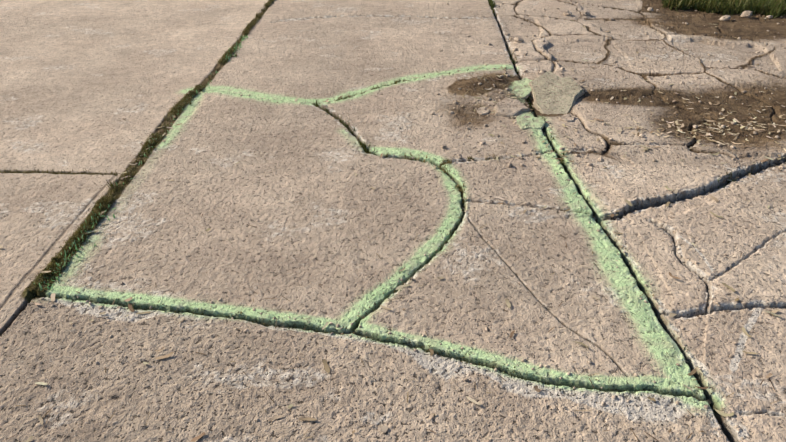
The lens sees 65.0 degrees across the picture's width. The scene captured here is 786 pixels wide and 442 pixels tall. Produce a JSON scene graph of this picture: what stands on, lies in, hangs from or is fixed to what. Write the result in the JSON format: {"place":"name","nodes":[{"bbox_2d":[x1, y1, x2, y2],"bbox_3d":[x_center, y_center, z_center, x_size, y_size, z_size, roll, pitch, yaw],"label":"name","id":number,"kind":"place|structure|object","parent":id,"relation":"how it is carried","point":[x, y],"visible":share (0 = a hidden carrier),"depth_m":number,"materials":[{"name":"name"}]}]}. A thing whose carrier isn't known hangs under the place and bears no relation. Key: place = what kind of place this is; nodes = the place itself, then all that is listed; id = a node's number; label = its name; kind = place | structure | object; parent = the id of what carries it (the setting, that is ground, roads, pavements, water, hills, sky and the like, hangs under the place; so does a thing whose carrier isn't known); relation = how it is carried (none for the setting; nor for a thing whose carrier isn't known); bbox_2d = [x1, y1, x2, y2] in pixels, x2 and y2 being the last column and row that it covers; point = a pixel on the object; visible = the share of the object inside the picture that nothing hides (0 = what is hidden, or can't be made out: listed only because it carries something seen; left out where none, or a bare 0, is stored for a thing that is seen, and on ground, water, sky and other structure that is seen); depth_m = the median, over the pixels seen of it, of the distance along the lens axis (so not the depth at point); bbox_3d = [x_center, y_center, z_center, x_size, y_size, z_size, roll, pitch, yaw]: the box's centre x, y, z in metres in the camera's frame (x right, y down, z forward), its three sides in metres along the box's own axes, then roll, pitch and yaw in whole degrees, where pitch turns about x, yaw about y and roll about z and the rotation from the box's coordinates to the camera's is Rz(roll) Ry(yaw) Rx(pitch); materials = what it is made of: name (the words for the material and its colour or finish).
{"place":"outdoors","nodes":[
{"label":"outdoors","id":0,"kind":"place"},
{"bbox_2d":[0,0,785,441],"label":"concrete pavement","id":1,"kind":"structure","parent":0,"point":[80,80],"depth_m":1.89,"materials":[{"name":"concrete"}]},
{"bbox_2d":[0,4,785,441],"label":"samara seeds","id":2,"kind":"object","parent":1,"relation":"on","point":[536,388],"visible":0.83,"depth_m":2.15,"materials":[{"name":"beige plant"}]},
{"bbox_2d":[1,36,784,441],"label":"chips","id":3,"kind":"object","parent":1,"relation":"on","point":[489,250],"visible":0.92,"depth_m":1.68,"materials":[{"name":"grey stone"}]},
{"bbox_2d":[3,3,785,439],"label":"grit and crumbs","id":4,"kind":"object","parent":1,"relation":"on","point":[601,159],"visible":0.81,"depth_m":2.22,"materials":[{"name":"gravel"}]},
{"bbox_2d":[477,107,489,114],"bbox_3d":[0.389,-0.474,2.667,0.060,0.013,0.076,1,34,1],"label":"broken lump","id":5,"kind":"object","parent":1,"relation":"on","point":[483,110],"visible":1,"depth_m":2.66,"materials":[{"name":"concrete"}]},
{"bbox_2d":[495,97,529,118],"bbox_3d":[0.518,-0.493,2.702,0.150,0.034,0.236,17,36,25],"label":"concrete chunk","id":6,"kind":"object","parent":1,"relation":"on","point":[504,108],"visible":0.98,"depth_m":2.68,"materials":[{"name":"concrete"}]},
{"bbox_2d":[514,36,522,41],"bbox_3d":[0.734,-1.061,3.610,0.050,0.030,0.057,-6,34,-22],"label":"stone","id":7,"kind":"object","parent":1,"relation":"on","point":[518,39],"visible":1,"depth_m":3.59,"materials":[{"name":"stone"}]},
{"bbox_2d":[514,77,531,98],"bbox_3d":[0.613,-0.628,2.934,0.126,0.020,0.259,-2,35,3],"label":"concrete chunk","id":8,"kind":"object","parent":1,"relation":"on","point":[522,89],"visible":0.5,"depth_m":2.92,"materials":[{"name":"concrete"}]},
{"bbox_2d":[516,114,544,129],"bbox_3d":[0.570,-0.406,2.558,0.131,0.019,0.157,2,34,1],"label":"concrete chunk","id":9,"kind":"object","parent":1,"relation":"on","point":[524,121],"visible":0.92,"depth_m":2.55,"materials":[{"name":"concrete"}]},
{"bbox_2d":[529,71,583,114],"bbox_3d":[0.763,-0.582,2.854,0.253,0.030,0.485,-3,39,4],"label":"concrete slab fragment","id":10,"kind":"object","parent":1,"relation":"on","point":[552,93],"visible":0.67,"depth_m":2.84,"materials":[{"name":"concrete"}]},
{"bbox_2d":[559,114,574,121],"bbox_3d":[0.737,-0.432,2.608,0.066,0.015,0.079,-2,32,3],"label":"small broken lump","id":11,"kind":"object","parent":1,"relation":"on","point":[567,118],"visible":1,"depth_m":2.60,"materials":[{"name":"concrete"}]},
{"bbox_2d":[563,11,571,15],"bbox_3d":[1.184,-1.401,4.175,0.056,0.039,0.056,-1,32,-2],"label":"stone","id":12,"kind":"object","parent":1,"relation":"on","point":[567,13],"visible":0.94,"depth_m":4.16,"materials":[{"name":"stone"}]},
{"bbox_2d":[581,10,589,15],"bbox_3d":[1.308,-1.413,4.198,0.059,0.043,0.060,-6,17,-10],"label":"stone","id":13,"kind":"object","parent":1,"relation":"on","point":[585,13],"visible":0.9,"depth_m":4.18,"materials":[{"name":"stone"}]},
{"bbox_2d":[720,15,730,20],"bbox_3d":[2.220,-1.352,4.120,0.061,0.036,0.063,-27,34,-13],"label":"stone","id":14,"kind":"object","parent":1,"relation":"on","point":[725,18],"visible":0.88,"depth_m":4.11,"materials":[{"name":"stone"}]},
{"bbox_2d":[740,11,752,17],"bbox_3d":[2.407,-1.402,4.196,0.068,0.055,0.072,-21,22,-5],"label":"stone","id":15,"kind":"object","parent":1,"relation":"on","point":[746,14],"visible":0.88,"depth_m":4.17,"materials":[{"name":"stone"}]},
{"label":"ground","id":16,"kind":"structure","parent":0,"visible":0},
{"bbox_2d":[0,0,785,393],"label":"weeds and moss","id":17,"kind":"object","parent":16,"relation":"on","point":[774,8],"visible":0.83,"depth_m":2.49,"materials":[{"name":"green plant"}]}
]}

